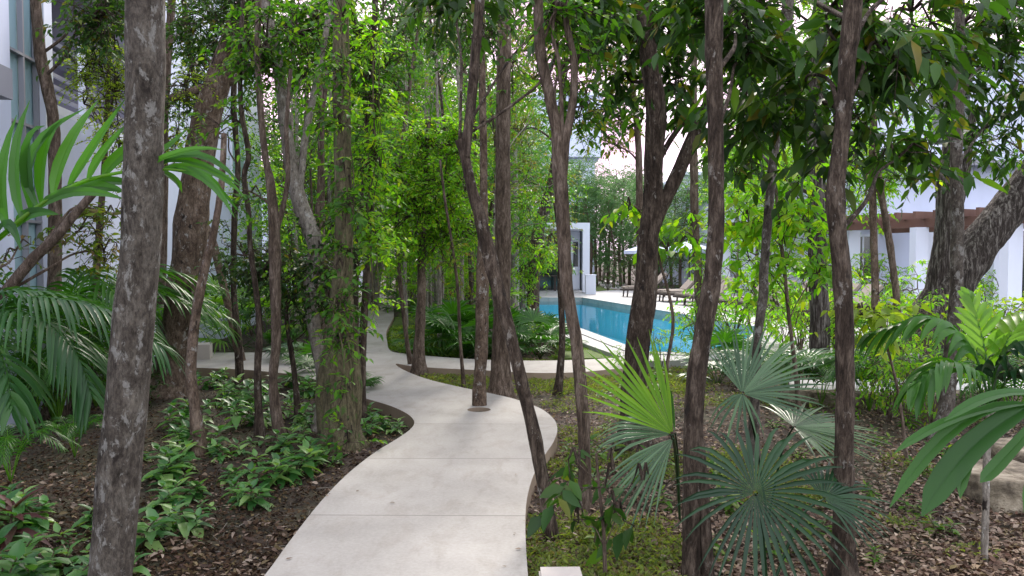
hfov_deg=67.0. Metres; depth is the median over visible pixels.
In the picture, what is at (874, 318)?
sapling
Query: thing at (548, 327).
palmetto
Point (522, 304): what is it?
woodland tree
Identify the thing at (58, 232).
tree
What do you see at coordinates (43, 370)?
feather palm
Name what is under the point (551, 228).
woodland tree
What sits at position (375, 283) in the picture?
tree
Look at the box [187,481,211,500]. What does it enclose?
seedling
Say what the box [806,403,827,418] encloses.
seedling
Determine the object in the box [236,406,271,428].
seedling
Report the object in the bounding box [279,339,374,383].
palmetto
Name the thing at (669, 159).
sky
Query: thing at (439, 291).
slender tree
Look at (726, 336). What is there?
shrub
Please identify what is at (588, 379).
ground cover
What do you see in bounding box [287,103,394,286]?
woodland tree
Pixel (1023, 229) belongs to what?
window
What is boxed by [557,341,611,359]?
lawn
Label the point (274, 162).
woodland tree
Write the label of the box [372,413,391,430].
seedling
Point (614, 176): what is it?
woodland tree
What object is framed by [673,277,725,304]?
sun lounger
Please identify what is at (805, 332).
shrub
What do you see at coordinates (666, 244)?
woodland tree
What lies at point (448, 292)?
shrub
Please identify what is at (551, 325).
palmetto
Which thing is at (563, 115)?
tree
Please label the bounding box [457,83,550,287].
woodland tree
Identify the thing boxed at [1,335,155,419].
feather palm
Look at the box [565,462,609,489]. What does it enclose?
seedling
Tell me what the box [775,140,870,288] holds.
woodland tree
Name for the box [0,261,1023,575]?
ground
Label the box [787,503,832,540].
seedling
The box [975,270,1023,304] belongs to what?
shrub
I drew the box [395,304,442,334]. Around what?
palmetto
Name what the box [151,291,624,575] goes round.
garden path
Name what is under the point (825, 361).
palmetto
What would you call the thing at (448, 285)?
fan palm
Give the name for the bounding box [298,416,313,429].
seedling
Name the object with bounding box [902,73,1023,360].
tree
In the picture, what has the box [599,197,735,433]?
sapling
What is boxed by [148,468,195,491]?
seedling
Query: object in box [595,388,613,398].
seedling
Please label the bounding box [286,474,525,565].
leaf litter
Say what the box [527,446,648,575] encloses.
sapling
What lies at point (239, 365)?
tree
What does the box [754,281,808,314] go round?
sun lounger
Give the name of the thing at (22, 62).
window
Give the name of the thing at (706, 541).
tree
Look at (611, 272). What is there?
shrub
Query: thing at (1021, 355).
feather palm
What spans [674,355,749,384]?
palmetto
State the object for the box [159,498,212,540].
seedling
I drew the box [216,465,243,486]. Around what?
seedling
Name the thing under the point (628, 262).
shrub
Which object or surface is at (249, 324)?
shrub
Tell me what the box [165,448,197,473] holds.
seedling
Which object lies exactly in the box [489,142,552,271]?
woodland tree
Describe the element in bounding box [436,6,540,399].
tree
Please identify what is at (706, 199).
woodland tree
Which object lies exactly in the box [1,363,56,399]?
feather palm
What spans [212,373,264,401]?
seedling
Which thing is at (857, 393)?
rock
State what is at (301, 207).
tree
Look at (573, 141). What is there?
villa
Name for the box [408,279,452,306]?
shrub
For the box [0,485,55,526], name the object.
seedling
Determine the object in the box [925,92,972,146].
window
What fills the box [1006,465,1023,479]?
rock
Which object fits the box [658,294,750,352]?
shrub
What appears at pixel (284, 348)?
palmetto
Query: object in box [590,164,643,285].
woodland tree
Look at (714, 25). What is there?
tree
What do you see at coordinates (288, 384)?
seedling
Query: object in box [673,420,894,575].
fan palm
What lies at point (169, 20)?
tree
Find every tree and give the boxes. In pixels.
[0,192,120,305]
[30,0,124,419]
[55,16,223,403]
[87,0,165,575]
[149,0,304,399]
[155,0,217,364]
[165,0,245,360]
[175,0,297,437]
[184,0,275,389]
[185,133,226,456]
[211,0,376,431]
[218,0,352,443]
[219,0,359,337]
[222,0,332,333]
[224,3,360,332]
[224,8,425,338]
[234,38,394,321]
[242,93,357,258]
[243,12,398,303]
[243,53,332,281]
[261,28,419,309]
[261,81,326,267]
[261,83,381,262]
[261,103,359,241]
[265,93,355,239]
[273,0,368,285]
[275,105,361,263]
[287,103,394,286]
[298,24,401,257]
[303,0,436,340]
[306,1,512,273]
[315,0,370,453]
[324,0,425,421]
[327,6,519,346]
[328,0,462,309]
[351,1,495,327]
[352,84,420,296]
[353,69,446,309]
[354,73,515,303]
[355,0,516,363]
[355,104,494,377]
[356,59,452,303]
[359,0,575,267]
[369,4,536,299]
[384,0,494,302]
[385,16,493,333]
[387,0,656,542]
[387,47,477,298]
[388,24,516,303]
[391,7,513,307]
[397,52,472,287]
[401,1,537,303]
[401,10,547,300]
[408,9,583,273]
[415,27,535,288]
[417,74,492,257]
[430,27,523,304]
[430,160,472,387]
[433,0,533,405]
[433,21,538,307]
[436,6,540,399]
[441,24,592,311]
[445,110,528,293]
[447,73,537,253]
[447,74,526,303]
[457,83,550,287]
[459,45,571,289]
[463,69,589,310]
[479,106,580,301]
[487,90,545,310]
[488,14,567,327]
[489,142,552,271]
[504,0,630,515]
[511,25,663,375]
[524,145,583,271]
[527,0,733,453]
[530,129,550,217]
[531,203,573,395]
[535,155,597,225]
[554,148,618,248]
[555,170,608,266]
[568,168,626,273]
[569,173,619,285]
[574,163,643,283]
[579,183,625,281]
[580,167,627,281]
[580,185,636,287]
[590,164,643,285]
[594,189,628,282]
[599,168,663,284]
[614,180,677,272]
[615,174,666,266]
[629,176,677,284]
[637,0,823,575]
[642,1,751,327]
[658,179,707,288]
[658,218,679,287]
[659,179,689,285]
[666,185,707,277]
[674,169,707,259]
[675,152,733,270]
[689,170,746,292]
[691,0,1023,575]
[695,0,831,468]
[696,0,942,348]
[698,124,804,287]
[700,429,714,575]
[723,0,893,376]
[726,114,868,253]
[727,146,803,296]
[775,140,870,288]
[827,0,1023,370]
[845,0,970,360]
[874,0,1023,441]
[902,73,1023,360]
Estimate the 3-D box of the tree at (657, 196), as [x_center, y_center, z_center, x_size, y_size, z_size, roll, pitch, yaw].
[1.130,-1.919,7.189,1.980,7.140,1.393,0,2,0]
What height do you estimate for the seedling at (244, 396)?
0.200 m
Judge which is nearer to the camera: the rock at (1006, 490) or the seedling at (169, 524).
the seedling at (169, 524)
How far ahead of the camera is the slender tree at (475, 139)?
18.91 m
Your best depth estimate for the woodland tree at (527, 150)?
23.44 m
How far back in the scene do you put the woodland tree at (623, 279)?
55.96 m
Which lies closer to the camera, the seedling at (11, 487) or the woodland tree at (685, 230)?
the seedling at (11, 487)
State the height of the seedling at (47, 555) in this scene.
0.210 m
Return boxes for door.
[571,241,578,289]
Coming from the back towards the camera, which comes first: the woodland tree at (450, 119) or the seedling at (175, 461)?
the woodland tree at (450, 119)
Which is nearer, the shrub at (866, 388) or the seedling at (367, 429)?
the seedling at (367, 429)
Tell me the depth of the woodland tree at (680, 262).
44.79 m
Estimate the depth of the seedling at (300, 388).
9.73 m
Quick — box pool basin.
[539,305,746,352]
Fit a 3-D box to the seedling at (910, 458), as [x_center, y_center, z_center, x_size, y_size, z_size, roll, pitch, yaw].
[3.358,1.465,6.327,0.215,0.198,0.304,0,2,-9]
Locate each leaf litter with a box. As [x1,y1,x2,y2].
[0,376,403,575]
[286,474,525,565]
[513,366,1023,575]
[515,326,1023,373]
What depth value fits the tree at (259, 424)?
7.47 m
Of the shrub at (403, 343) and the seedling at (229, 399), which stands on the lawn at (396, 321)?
the shrub at (403, 343)
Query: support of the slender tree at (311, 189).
on the ground at (570, 413)
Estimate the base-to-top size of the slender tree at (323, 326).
11.352 m
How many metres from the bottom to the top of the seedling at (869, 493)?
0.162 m
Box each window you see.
[9,0,43,296]
[230,106,245,175]
[524,232,557,289]
[860,234,878,280]
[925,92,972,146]
[1022,229,1023,296]
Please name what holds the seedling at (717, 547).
on the ground at (570, 413)
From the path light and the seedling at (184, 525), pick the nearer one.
the path light
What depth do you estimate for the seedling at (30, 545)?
4.44 m
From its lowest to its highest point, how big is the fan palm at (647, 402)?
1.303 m
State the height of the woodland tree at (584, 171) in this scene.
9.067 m
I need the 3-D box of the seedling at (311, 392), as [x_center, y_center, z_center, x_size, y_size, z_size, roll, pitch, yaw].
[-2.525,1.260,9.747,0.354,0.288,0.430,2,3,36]
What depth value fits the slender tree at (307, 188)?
22.50 m
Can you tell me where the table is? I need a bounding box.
[541,275,556,290]
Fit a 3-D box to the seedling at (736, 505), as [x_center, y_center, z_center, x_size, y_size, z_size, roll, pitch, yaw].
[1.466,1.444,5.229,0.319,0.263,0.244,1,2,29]
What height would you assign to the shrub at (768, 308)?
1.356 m
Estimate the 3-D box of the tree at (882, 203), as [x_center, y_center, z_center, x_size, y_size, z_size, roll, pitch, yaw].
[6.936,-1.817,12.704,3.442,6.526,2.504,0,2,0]
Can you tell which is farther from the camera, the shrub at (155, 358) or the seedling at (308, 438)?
the shrub at (155, 358)
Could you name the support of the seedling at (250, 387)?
on the ground at (570, 413)
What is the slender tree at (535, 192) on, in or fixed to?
on the ground at (570, 413)
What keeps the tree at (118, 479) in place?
on the ground at (570, 413)
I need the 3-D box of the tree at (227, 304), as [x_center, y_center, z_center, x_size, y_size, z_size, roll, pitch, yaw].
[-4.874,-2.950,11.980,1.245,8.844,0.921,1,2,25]
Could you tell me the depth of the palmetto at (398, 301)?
23.88 m
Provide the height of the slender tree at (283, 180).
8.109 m
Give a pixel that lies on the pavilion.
(580, 258)
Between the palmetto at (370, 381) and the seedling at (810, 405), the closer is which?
the seedling at (810, 405)
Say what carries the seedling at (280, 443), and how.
on the ground at (570, 413)
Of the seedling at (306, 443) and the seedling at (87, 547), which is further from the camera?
the seedling at (306, 443)
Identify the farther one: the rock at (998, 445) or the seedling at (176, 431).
the seedling at (176, 431)
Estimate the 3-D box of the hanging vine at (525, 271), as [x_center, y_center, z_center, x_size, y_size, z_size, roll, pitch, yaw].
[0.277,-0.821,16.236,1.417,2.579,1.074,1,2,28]
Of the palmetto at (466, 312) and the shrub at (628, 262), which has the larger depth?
the shrub at (628, 262)
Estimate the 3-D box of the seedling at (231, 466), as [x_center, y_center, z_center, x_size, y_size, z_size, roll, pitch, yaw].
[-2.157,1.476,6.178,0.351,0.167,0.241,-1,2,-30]
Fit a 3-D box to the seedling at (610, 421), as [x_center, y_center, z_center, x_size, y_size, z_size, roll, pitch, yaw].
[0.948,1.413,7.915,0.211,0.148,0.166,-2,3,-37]
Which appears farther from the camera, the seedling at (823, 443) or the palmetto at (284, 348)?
the palmetto at (284, 348)
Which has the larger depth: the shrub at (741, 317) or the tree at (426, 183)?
the shrub at (741, 317)
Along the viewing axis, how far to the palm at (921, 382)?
4.44 m
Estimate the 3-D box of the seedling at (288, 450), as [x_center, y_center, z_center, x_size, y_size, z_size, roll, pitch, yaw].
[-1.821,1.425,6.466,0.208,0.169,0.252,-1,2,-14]
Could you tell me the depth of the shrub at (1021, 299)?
14.13 m
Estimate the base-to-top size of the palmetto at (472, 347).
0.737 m
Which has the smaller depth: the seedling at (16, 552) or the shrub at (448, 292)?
the seedling at (16, 552)
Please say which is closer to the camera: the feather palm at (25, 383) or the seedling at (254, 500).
the seedling at (254, 500)
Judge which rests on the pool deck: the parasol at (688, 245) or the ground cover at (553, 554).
the parasol at (688, 245)
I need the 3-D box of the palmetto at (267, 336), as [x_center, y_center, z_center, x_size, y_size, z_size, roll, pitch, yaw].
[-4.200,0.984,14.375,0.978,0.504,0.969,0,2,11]
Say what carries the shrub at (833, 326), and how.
on the ground at (570, 413)
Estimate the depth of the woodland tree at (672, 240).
45.88 m
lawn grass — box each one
[545,343,601,359]
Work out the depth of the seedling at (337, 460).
6.46 m
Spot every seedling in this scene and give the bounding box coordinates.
[0,480,24,494]
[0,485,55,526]
[0,488,43,540]
[0,521,48,575]
[0,530,49,573]
[2,488,58,532]
[4,558,57,575]
[15,546,73,575]
[46,522,91,547]
[50,539,88,575]
[66,556,88,575]
[70,504,92,529]
[76,551,151,575]
[80,543,89,552]
[135,506,178,553]
[141,442,199,490]
[143,451,153,460]
[146,477,193,515]
[146,514,175,540]
[147,438,184,455]
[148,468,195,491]
[157,405,189,433]
[158,514,180,529]
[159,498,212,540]
[160,419,209,448]
[163,398,219,422]
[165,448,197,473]
[169,429,204,459]
[172,419,237,457]
[174,478,207,506]
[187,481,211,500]
[195,499,215,512]
[197,372,225,389]
[203,397,225,408]
[204,438,233,463]
[209,367,229,380]
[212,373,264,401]
[212,382,236,399]
[213,398,253,428]
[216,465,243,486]
[218,393,237,409]
[220,395,246,415]
[220,463,260,477]
[221,475,252,506]
[228,438,252,456]
[229,478,277,512]
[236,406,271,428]
[237,380,283,405]
[239,390,253,405]
[240,458,302,491]
[244,435,269,446]
[245,447,287,466]
[250,375,282,390]
[262,393,300,419]
[262,425,304,455]
[262,445,330,486]
[278,370,300,387]
[280,391,301,404]
[283,448,306,467]
[286,384,303,397]
[288,399,314,424]
[289,417,303,428]
[293,421,313,440]
[294,439,327,471]
[298,375,315,398]
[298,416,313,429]
[299,382,314,398]
[300,434,337,454]
[318,449,347,466]
[360,409,384,436]
[364,401,380,420]
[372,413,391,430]
[382,417,407,434]
[561,436,577,455]
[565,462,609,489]
[581,527,601,551]
[590,433,628,459]
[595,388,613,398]
[599,419,613,431]
[640,445,674,466]
[647,374,660,396]
[652,484,672,513]
[706,460,726,479]
[710,482,746,515]
[712,534,724,557]
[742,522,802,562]
[764,418,785,427]
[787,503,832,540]
[788,444,809,458]
[805,427,833,452]
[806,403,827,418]
[828,388,857,414]
[860,480,881,501]
[861,544,883,567]
[865,424,894,446]
[897,410,923,430]
[897,492,932,515]
[906,455,933,476]
[916,506,962,539]
[924,441,951,456]
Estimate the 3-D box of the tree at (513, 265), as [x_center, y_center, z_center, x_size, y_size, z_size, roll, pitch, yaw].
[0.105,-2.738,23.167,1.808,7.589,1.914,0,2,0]
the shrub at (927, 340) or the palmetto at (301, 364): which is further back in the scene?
the palmetto at (301, 364)
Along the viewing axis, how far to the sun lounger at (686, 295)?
26.78 m
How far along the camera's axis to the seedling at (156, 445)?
6.80 m
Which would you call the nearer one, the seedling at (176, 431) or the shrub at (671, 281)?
the seedling at (176, 431)
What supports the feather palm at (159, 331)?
on the ground at (570, 413)
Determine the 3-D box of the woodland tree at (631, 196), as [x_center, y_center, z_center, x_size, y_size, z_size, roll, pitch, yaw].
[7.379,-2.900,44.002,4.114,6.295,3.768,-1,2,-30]
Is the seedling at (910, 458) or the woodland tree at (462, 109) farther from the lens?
the woodland tree at (462, 109)
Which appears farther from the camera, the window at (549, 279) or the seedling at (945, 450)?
the window at (549, 279)
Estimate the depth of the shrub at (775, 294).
13.71 m
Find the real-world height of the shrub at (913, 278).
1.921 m
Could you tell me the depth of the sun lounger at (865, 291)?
19.43 m
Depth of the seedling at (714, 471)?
6.02 m
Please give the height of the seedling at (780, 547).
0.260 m
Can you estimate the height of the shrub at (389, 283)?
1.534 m
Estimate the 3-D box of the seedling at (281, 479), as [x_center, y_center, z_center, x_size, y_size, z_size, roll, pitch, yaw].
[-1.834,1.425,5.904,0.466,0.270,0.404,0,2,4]
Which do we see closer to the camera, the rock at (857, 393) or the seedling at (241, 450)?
the seedling at (241, 450)
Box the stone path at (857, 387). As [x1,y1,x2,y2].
[789,377,1023,391]
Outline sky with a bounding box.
[261,0,1023,259]
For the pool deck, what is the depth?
24.55 m
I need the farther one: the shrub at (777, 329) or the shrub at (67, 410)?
the shrub at (777, 329)
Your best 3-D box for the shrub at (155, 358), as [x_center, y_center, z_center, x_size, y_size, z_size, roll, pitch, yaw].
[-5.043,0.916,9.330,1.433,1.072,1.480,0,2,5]
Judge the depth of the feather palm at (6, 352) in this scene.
7.80 m
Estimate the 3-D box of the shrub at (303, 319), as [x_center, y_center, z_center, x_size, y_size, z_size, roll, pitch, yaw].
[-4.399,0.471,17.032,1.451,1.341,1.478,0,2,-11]
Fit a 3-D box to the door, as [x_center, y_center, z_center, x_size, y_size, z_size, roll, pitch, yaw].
[3.220,-1.170,39.476,0.420,2.500,0.115,0,2,0]
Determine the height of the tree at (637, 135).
8.643 m
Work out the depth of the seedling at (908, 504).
5.29 m
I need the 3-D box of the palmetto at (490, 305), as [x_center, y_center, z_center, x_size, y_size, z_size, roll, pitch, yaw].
[-0.586,0.663,15.067,2.065,1.162,2.091,1,3,32]
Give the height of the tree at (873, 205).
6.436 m
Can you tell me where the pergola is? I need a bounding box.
[722,207,1023,318]
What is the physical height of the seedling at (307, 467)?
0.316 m
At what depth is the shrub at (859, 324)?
11.41 m
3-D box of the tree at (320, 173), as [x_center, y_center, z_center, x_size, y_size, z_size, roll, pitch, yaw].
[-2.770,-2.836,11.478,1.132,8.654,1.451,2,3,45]
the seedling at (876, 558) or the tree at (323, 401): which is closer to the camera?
the seedling at (876, 558)
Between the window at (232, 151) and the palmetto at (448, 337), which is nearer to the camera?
the palmetto at (448, 337)
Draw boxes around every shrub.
[27,323,108,418]
[64,317,166,399]
[149,373,173,407]
[193,204,375,419]
[238,291,270,335]
[254,296,302,328]
[281,285,328,337]
[375,266,432,316]
[380,266,409,298]
[385,265,416,296]
[389,326,403,337]
[393,326,430,353]
[407,319,436,344]
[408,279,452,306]
[444,273,511,307]
[444,278,456,299]
[471,282,530,313]
[524,322,558,346]
[590,262,634,289]
[608,345,624,364]
[609,247,658,287]
[649,326,685,366]
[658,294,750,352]
[661,274,681,288]
[666,256,805,339]
[682,305,751,350]
[715,266,808,347]
[716,256,867,350]
[747,291,807,330]
[752,299,808,344]
[765,292,868,349]
[773,257,828,313]
[797,267,882,322]
[821,338,956,422]
[826,301,934,368]
[827,322,902,363]
[827,347,925,414]
[851,248,906,311]
[857,288,961,359]
[859,355,936,430]
[860,257,908,306]
[860,293,908,324]
[868,339,982,435]
[879,273,917,307]
[879,295,1019,411]
[882,259,928,312]
[903,283,999,324]
[956,385,1022,423]
[962,299,1021,350]
[963,336,1023,400]
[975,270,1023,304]
[992,291,1023,326]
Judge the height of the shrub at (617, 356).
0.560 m
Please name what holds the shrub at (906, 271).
on the ground at (570, 413)
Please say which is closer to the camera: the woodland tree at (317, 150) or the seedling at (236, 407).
the seedling at (236, 407)
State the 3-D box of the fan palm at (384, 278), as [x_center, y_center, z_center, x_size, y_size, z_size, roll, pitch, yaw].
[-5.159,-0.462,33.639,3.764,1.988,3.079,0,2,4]
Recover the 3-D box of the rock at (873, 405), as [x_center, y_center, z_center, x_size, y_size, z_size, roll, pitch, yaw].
[4.394,1.358,9.109,0.472,0.247,0.272,0,2,0]
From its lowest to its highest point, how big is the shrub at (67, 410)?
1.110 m
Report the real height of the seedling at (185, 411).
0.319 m
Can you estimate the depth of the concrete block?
12.33 m
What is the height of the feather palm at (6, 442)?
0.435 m
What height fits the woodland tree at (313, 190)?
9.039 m
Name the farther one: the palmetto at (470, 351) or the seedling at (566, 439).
the palmetto at (470, 351)
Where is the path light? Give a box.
[539,567,581,575]
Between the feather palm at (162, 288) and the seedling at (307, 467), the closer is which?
the seedling at (307, 467)
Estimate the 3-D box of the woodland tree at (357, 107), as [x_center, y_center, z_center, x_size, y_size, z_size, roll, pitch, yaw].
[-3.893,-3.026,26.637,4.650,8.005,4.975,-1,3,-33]
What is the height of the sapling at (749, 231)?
3.399 m
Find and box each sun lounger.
[620,273,666,296]
[657,276,693,300]
[659,278,702,301]
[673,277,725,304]
[681,277,733,305]
[718,281,772,311]
[733,280,797,305]
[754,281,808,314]
[767,285,832,318]
[791,283,861,318]
[804,284,883,321]
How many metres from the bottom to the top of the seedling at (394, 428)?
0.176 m
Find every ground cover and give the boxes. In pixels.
[416,357,723,395]
[526,373,1013,575]
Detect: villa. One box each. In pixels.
[0,0,262,429]
[262,169,379,289]
[531,92,602,272]
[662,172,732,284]
[699,45,1023,303]
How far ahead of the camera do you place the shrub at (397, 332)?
16.46 m
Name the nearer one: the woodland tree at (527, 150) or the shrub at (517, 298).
the shrub at (517, 298)
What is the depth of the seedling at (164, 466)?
6.01 m
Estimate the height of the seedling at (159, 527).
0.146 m
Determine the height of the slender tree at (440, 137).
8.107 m
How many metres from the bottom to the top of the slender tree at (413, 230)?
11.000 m
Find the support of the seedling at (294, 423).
on the ground at (570, 413)
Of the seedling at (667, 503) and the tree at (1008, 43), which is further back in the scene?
the tree at (1008, 43)
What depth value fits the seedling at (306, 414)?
8.14 m
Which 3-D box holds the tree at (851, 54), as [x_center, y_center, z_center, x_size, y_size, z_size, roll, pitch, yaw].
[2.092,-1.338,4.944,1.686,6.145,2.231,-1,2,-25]
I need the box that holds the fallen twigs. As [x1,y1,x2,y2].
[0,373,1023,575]
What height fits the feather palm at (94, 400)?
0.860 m
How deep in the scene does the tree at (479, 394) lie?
8.38 m
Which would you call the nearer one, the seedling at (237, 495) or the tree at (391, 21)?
the seedling at (237, 495)
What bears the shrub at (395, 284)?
on the ground at (570, 413)
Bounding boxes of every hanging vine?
[321,8,429,329]
[492,188,557,308]
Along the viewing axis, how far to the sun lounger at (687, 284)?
29.86 m
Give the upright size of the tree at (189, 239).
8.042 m
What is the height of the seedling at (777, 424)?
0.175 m
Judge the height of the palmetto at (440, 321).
0.995 m
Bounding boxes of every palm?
[0,98,246,250]
[0,264,240,419]
[0,282,225,407]
[0,286,185,440]
[0,294,154,392]
[0,423,80,480]
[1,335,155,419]
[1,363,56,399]
[2,367,105,421]
[4,353,105,402]
[21,414,102,457]
[32,290,240,388]
[45,333,177,407]
[108,305,222,343]
[153,286,250,354]
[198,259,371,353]
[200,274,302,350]
[207,298,291,332]
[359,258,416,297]
[398,263,522,319]
[581,331,680,549]
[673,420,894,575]
[709,320,888,519]
[735,349,823,384]
[765,357,880,405]
[802,349,920,410]
[855,287,1023,561]
[889,388,1023,516]
[918,349,1023,392]
[958,358,1023,428]
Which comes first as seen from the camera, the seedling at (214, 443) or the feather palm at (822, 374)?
the seedling at (214, 443)
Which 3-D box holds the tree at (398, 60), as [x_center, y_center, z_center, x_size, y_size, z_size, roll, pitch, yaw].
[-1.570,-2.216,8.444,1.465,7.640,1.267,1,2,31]
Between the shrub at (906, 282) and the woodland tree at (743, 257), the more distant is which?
the woodland tree at (743, 257)
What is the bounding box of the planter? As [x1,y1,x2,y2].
[584,274,595,293]
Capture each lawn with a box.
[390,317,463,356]
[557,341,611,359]
[596,285,612,290]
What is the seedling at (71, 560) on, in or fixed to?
on the ground at (570, 413)
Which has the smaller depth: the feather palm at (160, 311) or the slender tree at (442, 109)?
the feather palm at (160, 311)
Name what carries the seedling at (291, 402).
on the ground at (570, 413)
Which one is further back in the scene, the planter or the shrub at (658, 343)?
the planter
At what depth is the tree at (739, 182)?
6.35 m
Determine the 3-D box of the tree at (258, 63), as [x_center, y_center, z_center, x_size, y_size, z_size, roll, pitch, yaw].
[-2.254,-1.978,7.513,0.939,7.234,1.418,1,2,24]
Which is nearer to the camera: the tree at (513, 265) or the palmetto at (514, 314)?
the palmetto at (514, 314)
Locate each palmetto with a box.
[262,341,312,360]
[263,328,310,347]
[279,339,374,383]
[313,376,384,392]
[379,290,416,312]
[380,289,399,308]
[390,301,490,356]
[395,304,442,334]
[397,296,474,348]
[425,306,530,358]
[445,300,492,346]
[453,332,522,358]
[463,305,534,335]
[463,348,491,354]
[488,303,570,358]
[488,324,552,354]
[511,307,557,346]
[529,311,565,326]
[531,322,588,347]
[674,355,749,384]
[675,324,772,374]
[710,348,882,388]
[715,347,775,358]
[744,342,797,362]
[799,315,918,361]
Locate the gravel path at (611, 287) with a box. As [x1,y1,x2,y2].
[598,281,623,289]
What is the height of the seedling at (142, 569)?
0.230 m
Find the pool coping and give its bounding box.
[523,297,766,355]
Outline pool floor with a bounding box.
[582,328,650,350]
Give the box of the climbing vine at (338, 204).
[291,0,393,469]
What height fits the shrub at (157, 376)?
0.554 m
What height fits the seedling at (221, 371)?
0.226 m
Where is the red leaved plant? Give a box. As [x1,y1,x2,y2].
[0,487,56,559]
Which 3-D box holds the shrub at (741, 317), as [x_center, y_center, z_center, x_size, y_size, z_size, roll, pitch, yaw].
[3.970,0.436,14.272,2.314,2.202,2.554,0,2,-4]
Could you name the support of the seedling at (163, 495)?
on the ground at (570, 413)
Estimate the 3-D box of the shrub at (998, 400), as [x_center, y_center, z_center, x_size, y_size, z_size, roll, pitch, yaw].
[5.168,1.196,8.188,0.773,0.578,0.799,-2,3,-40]
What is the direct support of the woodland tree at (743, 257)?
on the ground at (570, 413)
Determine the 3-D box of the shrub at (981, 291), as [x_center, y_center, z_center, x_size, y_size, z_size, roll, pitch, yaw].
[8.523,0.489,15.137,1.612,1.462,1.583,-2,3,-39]
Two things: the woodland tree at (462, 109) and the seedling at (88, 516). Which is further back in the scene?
the woodland tree at (462, 109)
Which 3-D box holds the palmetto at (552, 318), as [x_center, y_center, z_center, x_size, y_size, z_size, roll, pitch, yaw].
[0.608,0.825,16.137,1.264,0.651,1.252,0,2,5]
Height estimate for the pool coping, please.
0.016 m
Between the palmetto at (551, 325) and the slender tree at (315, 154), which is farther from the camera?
the slender tree at (315, 154)
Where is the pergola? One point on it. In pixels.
(1006, 266)
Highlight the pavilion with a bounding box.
[524,223,589,292]
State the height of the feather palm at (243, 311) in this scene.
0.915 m
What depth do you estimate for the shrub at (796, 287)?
21.08 m
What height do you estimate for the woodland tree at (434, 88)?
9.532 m
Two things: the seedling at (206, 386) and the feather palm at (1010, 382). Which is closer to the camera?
the feather palm at (1010, 382)
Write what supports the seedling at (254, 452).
on the ground at (570, 413)
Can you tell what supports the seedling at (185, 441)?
on the ground at (570, 413)
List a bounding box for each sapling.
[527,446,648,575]
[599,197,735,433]
[698,132,859,423]
[820,296,931,461]
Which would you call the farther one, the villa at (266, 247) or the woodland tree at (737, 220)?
the villa at (266, 247)
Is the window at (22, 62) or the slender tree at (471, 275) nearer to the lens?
the window at (22, 62)
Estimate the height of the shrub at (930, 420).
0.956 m
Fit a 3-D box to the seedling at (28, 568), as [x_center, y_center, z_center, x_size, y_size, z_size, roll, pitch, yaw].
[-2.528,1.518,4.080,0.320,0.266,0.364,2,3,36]
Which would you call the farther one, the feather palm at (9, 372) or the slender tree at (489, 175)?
the slender tree at (489, 175)
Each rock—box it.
[779,387,815,403]
[809,389,834,406]
[855,390,870,408]
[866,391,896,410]
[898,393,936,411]
[935,392,964,408]
[956,390,978,398]
[963,459,1023,515]
[980,437,1023,462]
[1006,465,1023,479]
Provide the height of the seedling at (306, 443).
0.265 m
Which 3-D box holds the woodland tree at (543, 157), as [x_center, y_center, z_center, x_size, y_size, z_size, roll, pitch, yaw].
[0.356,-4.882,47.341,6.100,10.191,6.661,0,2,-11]
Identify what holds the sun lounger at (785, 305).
on the pool deck
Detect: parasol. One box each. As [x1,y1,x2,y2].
[624,247,663,253]
[664,241,705,279]
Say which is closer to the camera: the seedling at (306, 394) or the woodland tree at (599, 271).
the seedling at (306, 394)
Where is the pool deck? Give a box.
[520,289,1023,368]
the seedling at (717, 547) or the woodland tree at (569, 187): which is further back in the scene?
the woodland tree at (569, 187)
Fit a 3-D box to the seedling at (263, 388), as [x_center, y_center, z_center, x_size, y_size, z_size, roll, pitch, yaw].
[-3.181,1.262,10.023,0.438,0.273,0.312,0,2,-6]
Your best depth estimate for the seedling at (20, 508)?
4.75 m
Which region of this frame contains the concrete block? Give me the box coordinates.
[197,342,212,359]
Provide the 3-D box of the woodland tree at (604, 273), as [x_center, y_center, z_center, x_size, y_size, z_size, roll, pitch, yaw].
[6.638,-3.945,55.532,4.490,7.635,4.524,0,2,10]
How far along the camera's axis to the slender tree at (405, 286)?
15.36 m
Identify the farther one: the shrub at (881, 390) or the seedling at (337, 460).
the shrub at (881, 390)
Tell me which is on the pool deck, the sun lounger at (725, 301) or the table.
the sun lounger at (725, 301)
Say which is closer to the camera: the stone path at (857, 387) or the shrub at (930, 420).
the shrub at (930, 420)
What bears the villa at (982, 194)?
on the ground at (570, 413)
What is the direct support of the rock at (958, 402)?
on the ground at (570, 413)
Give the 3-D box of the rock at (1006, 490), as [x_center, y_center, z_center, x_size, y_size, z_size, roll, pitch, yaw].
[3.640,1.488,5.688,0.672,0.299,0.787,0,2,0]

